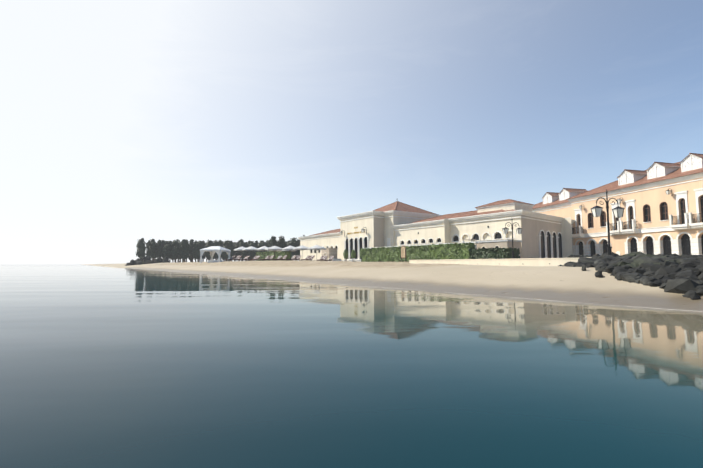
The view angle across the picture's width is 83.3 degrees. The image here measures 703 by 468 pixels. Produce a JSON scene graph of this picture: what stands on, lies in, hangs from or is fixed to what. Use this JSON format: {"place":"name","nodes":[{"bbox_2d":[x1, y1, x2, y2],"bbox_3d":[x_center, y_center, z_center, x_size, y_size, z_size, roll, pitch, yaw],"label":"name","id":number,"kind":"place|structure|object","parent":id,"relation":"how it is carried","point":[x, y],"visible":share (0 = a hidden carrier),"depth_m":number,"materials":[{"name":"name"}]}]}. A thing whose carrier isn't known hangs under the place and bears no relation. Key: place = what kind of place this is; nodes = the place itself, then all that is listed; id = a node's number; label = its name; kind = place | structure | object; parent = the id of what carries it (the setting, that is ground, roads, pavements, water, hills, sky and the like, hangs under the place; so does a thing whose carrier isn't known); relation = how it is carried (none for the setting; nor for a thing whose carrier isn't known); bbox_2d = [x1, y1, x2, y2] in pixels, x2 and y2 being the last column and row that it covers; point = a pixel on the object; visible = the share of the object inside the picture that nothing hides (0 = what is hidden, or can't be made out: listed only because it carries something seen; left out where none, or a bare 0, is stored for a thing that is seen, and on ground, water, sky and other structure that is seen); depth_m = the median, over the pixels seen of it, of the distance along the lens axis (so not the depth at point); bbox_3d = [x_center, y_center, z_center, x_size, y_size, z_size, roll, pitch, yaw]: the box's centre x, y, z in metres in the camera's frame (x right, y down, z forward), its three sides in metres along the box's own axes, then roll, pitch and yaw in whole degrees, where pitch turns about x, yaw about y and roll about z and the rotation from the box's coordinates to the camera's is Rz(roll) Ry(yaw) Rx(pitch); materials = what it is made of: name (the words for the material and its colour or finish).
{"place":"outdoors","nodes":[
{"label":"outdoors","id":0,"kind":"place"},
{"bbox_2d":[80,262,175,267],"bbox_3d":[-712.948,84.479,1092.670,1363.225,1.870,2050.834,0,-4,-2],"label":"sand spit","id":1,"kind":"structure","parent":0,"point":[122,265],"depth_m":134.30,"materials":[{"name":"beige sand"}]},
{"bbox_2d":[136,238,146,258],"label":"tree","id":2,"kind":"object","parent":1,"relation":"on","point":[142,248],"visible":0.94,"depth_m":140.72,"materials":[{"name":"green plant"}]},
{"bbox_2d":[145,240,152,258],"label":"tree","id":3,"kind":"object","parent":1,"relation":"on","point":[147,249],"visible":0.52,"depth_m":142.95,"materials":[{"name":"green plant"}]},
{"bbox_2d":[149,239,156,259],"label":"tree","id":4,"kind":"object","parent":1,"relation":"on","point":[152,248],"visible":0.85,"depth_m":143.10,"materials":[{"name":"green plant"}]},
{"bbox_2d":[155,240,162,258],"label":"tree","id":5,"kind":"object","parent":1,"relation":"on","point":[159,248],"visible":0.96,"depth_m":143.44,"materials":[{"name":"green plant"}]},
{"bbox_2d":[160,240,164,257],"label":"tree","id":6,"kind":"object","parent":1,"relation":"on","point":[163,243],"visible":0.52,"depth_m":145.48,"materials":[{"name":"green plant"}]},
{"bbox_2d":[162,241,171,257],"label":"tree","id":7,"kind":"object","parent":1,"relation":"on","point":[166,251],"visible":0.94,"depth_m":142.66,"materials":[{"name":"green plant"}]},
{"bbox_2d":[172,240,178,261],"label":"tree","id":8,"kind":"object","parent":1,"relation":"on","point":[176,247],"visible":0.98,"depth_m":142.99,"materials":[{"name":"green plant"}]},
{"bbox_2d":[177,239,187,261],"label":"tree","id":9,"kind":"object","parent":1,"relation":"on","point":[182,243],"visible":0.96,"depth_m":143.14,"materials":[{"name":"green plant"}]},
{"bbox_2d":[183,239,191,261],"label":"tree","id":10,"kind":"object","parent":1,"relation":"on","point":[187,245],"visible":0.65,"depth_m":144.45,"materials":[{"name":"green plant"}]},
{"bbox_2d":[189,239,193,261],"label":"tree","id":11,"kind":"object","parent":1,"relation":"on","point":[191,246],"visible":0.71,"depth_m":146.51,"materials":[{"name":"green plant"}]},
{"bbox_2d":[192,240,198,261],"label":"tree","id":12,"kind":"object","parent":1,"relation":"on","point":[194,249],"visible":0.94,"depth_m":145.18,"materials":[{"name":"green plant"}]},
{"bbox_2d":[194,240,204,261],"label":"tree","id":13,"kind":"object","parent":1,"relation":"on","point":[201,244],"visible":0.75,"depth_m":145.78,"materials":[{"name":"green plant"}]},
{"bbox_2d":[204,239,213,259],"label":"tree","id":14,"kind":"object","parent":1,"relation":"on","point":[209,244],"visible":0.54,"depth_m":145.37,"materials":[{"name":"green plant"}]},
{"bbox_2d":[213,241,218,259],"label":"tree","id":15,"kind":"object","parent":1,"relation":"on","point":[215,255],"visible":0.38,"depth_m":146.73,"materials":[{"name":"green plant"}]},
{"bbox_2d":[215,240,223,256],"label":"tree","id":16,"kind":"object","parent":1,"relation":"on","point":[220,242],"visible":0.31,"depth_m":146.71,"materials":[{"name":"green plant"}]},
{"bbox_2d":[222,241,229,260],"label":"tree","id":17,"kind":"object","parent":1,"relation":"on","point":[226,245],"visible":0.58,"depth_m":145.78,"materials":[{"name":"green plant"}]},
{"bbox_2d":[227,241,235,260],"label":"tree","id":18,"kind":"object","parent":1,"relation":"on","point":[231,248],"visible":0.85,"depth_m":146.06,"materials":[{"name":"green plant"}]},
{"bbox_2d":[233,240,240,260],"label":"tree","id":19,"kind":"object","parent":1,"relation":"on","point":[237,253],"visible":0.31,"depth_m":149.75,"materials":[{"name":"green plant"}]},
{"bbox_2d":[238,239,246,260],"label":"tree","id":20,"kind":"object","parent":1,"relation":"on","point":[243,244],"visible":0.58,"depth_m":147.58,"materials":[{"name":"green plant"}]},
{"bbox_2d":[246,241,254,260],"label":"tree","id":21,"kind":"object","parent":1,"relation":"on","point":[247,244],"visible":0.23,"depth_m":148.22,"materials":[{"name":"green plant"}]},
{"bbox_2d":[248,241,256,260],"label":"tree","id":22,"kind":"object","parent":1,"relation":"on","point":[253,245],"visible":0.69,"depth_m":147.55,"materials":[{"name":"green plant"}]},
{"bbox_2d":[267,236,279,251],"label":"tree","id":23,"kind":"object","parent":1,"relation":"on","point":[272,241],"visible":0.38,"depth_m":126.51,"materials":[{"name":"green plant"}]},
{"bbox_2d":[278,236,286,247],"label":"tree","id":24,"kind":"object","parent":1,"relation":"on","point":[282,243],"visible":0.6,"depth_m":127.56,"materials":[{"name":"green plant"}]},
{"bbox_2d":[288,237,298,256],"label":"tree","id":25,"kind":"object","parent":1,"relation":"on","point":[293,242],"visible":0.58,"depth_m":128.22,"materials":[{"name":"green plant"}]},
{"bbox_2d":[0,264,702,467],"bbox_3d":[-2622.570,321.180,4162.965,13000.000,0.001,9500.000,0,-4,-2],"label":"sea water","id":26,"kind":"structure","parent":0,"point":[106,367],"depth_m":3.03,"materials":[{"name":"blue liquid"}]},
{"bbox_2d":[0,0,702,263],"label":"sky","id":27,"kind":"structure","parent":0,"point":[123,122],"materials":[{"name":"blue"}]},
{"bbox_2d":[96,260,702,312],"bbox_3d":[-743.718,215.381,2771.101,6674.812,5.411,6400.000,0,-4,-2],"label":"beach ground","id":28,"kind":"structure","parent":0,"point":[565,284],"depth_m":14.76,"materials":[{"name":"beige sand"}]},
{"bbox_2d":[125,256,169,265],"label":"rocks","id":29,"kind":"object","parent":28,"relation":"on","point":[144,260],"visible":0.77,"depth_m":118.07,"materials":[{"name":"grey stone"}]},
{"bbox_2d":[200,246,230,262],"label":"beach cabana","id":30,"kind":"object","parent":28,"relation":"on","point":[218,250],"visible":0.85,"depth_m":69.07,"materials":[{"name":"white fabric"}]},
{"bbox_2d":[234,246,248,250],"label":"umbrella","id":31,"kind":"object","parent":28,"relation":"on","point":[240,248],"visible":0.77,"depth_m":74.86,"materials":[{"name":"fabric"}]},
{"bbox_2d":[243,246,260,260],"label":"umbrella","id":32,"kind":"object","parent":28,"relation":"on","point":[251,248],"visible":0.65,"depth_m":74.07,"materials":[{"name":"fabric"}]},
{"bbox_2d":[256,245,270,258],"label":"umbrella","id":33,"kind":"object","parent":28,"relation":"on","point":[264,247],"visible":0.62,"depth_m":73.19,"materials":[{"name":"fabric"}]},
{"bbox_2d":[256,251,291,260],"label":"hedge","id":34,"kind":"object","parent":28,"relation":"on","point":[277,254],"visible":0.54,"depth_m":89.96,"materials":[{"name":"green plant"}]},
{"bbox_2d":[265,246,282,250],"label":"umbrella","id":35,"kind":"object","parent":28,"relation":"on","point":[275,248],"visible":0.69,"depth_m":71.45,"materials":[{"name":"fabric"}]},
{"bbox_2d":[282,245,298,254],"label":"umbrella","id":36,"kind":"object","parent":28,"relation":"on","point":[290,247],"visible":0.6,"depth_m":70.90,"materials":[{"name":"fabric"}]},
{"bbox_2d":[296,235,304,254],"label":"tree","id":37,"kind":"object","parent":28,"relation":"on","point":[298,251],"visible":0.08,"depth_m":128.63,"materials":[{"name":"green plant"}]},
{"bbox_2d":[293,245,311,249],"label":"umbrella","id":38,"kind":"object","parent":28,"relation":"on","point":[301,247],"visible":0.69,"depth_m":70.01,"materials":[{"name":"fabric"}]},
{"bbox_2d":[308,245,325,249],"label":"umbrella","id":39,"kind":"object","parent":28,"relation":"on","point":[316,247],"visible":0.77,"depth_m":68.71,"materials":[{"name":"fabric"}]},
{"bbox_2d":[321,248,340,260],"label":"wall","id":40,"kind":"structure","parent":28,"relation":"on","point":[328,252],"depth_m":72.65,"materials":[{"name":"beige paint"}]},
{"bbox_2d":[343,249,347,260],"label":"topiary","id":41,"kind":"object","parent":28,"relation":"on","point":[345,253],"visible":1,"depth_m":77.09,"materials":[{"name":"green plant"}]},
{"bbox_2d":[351,250,355,261],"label":"topiary","id":42,"kind":"object","parent":28,"relation":"on","point":[353,254],"visible":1,"depth_m":74.97,"materials":[{"name":"green plant"}]},
{"bbox_2d":[401,246,405,261],"bbox_3d":[7.740,2.956,59.021,0.105,2.375,1.050,4,-6,-40],"label":"sign","id":43,"kind":"object","parent":28,"relation":"on","point":[403,251],"visible":1,"depth_m":58.95,"materials":[{"name":"brown wood"}]},
{"bbox_2d":[361,242,474,261],"bbox_3d":[8.909,3.058,61.228,1.461,2.642,24.134,3,-5,-35],"label":"long hedge","id":44,"kind":"object","parent":28,"relation":"on","point":[431,252],"visible":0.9,"depth_m":58.59,"materials":[{"name":"green plant"}]},
{"bbox_2d":[371,242,477,261],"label":"planter wall","id":45,"kind":"structure","parent":28,"relation":"on","point":[475,246],"depth_m":57.40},
{"bbox_2d":[298,199,572,261],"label":"spa building","id":46,"kind":"structure","parent":28,"relation":"on","point":[357,232],"depth_m":72.64,"materials":[{"name":"beige paint"}]},
{"bbox_2d":[170,271,702,311],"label":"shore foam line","id":47,"kind":"object","parent":28,"relation":"on","point":[524,298],"visible":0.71,"depth_m":9.31,"materials":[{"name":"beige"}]},
{"bbox_2d":[391,209,574,257],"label":"arcade wing","id":48,"kind":"structure","parent":28,"relation":"on","point":[541,235],"depth_m":56.41,"materials":[{"name":"beige paint"}]},
{"bbox_2d":[465,239,521,257],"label":"wall","id":49,"kind":"structure","parent":28,"relation":"on","point":[498,244],"depth_m":50.80,"materials":[{"name":"beige paint"}]},
{"bbox_2d":[469,247,519,258],"bbox_3d":[17.696,2.597,49.312,2.692,1.870,6.050,3,-5,-35],"label":"shrub","id":50,"kind":"object","parent":28,"relation":"on","point":[492,253],"visible":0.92,"depth_m":48.15,"materials":[{"name":"green plant"}]},
{"bbox_2d":[409,257,591,265],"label":"sea wall","id":51,"kind":"structure","parent":28,"relation":"on","point":[530,262],"depth_m":36.99,"materials":[{"name":"beige concrete"}]},
{"bbox_2d":[502,219,521,258],"bbox_3d":[16.838,0.439,41.332,2.193,4.480,0.615,1,-4,-12],"label":"street lamp","id":52,"kind":"object","parent":28,"relation":"on","point":[518,230],"visible":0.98,"depth_m":41.31,"materials":[{"name":"black metal"}]},
{"bbox_2d":[532,188,586,218],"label":"hotel wing","id":53,"kind":"structure","parent":28,"relation":"on","point":[556,204],"depth_m":70.45,"materials":[{"name":"beige paint"}]},
{"bbox_2d":[559,251,702,299],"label":"revetment rock","id":54,"kind":"object","parent":28,"relation":"on","point":[676,273],"visible":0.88,"depth_m":11.08,"materials":[{"name":"grey stone"}]},
{"bbox_2d":[591,189,624,254],"bbox_3d":[15.928,-0.608,24.529,2.193,4.480,0.615,1,-4,-12],"label":"street lamp","id":55,"kind":"object","parent":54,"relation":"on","point":[596,211],"visible":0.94,"depth_m":24.52,"materials":[{"name":"black metal"}]},
{"bbox_2d":[566,153,702,255],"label":"hotel wing","id":56,"kind":"structure","parent":28,"relation":"on","point":[661,203],"depth_m":52.07,"materials":[{"name":"beige paint"}]}
]}

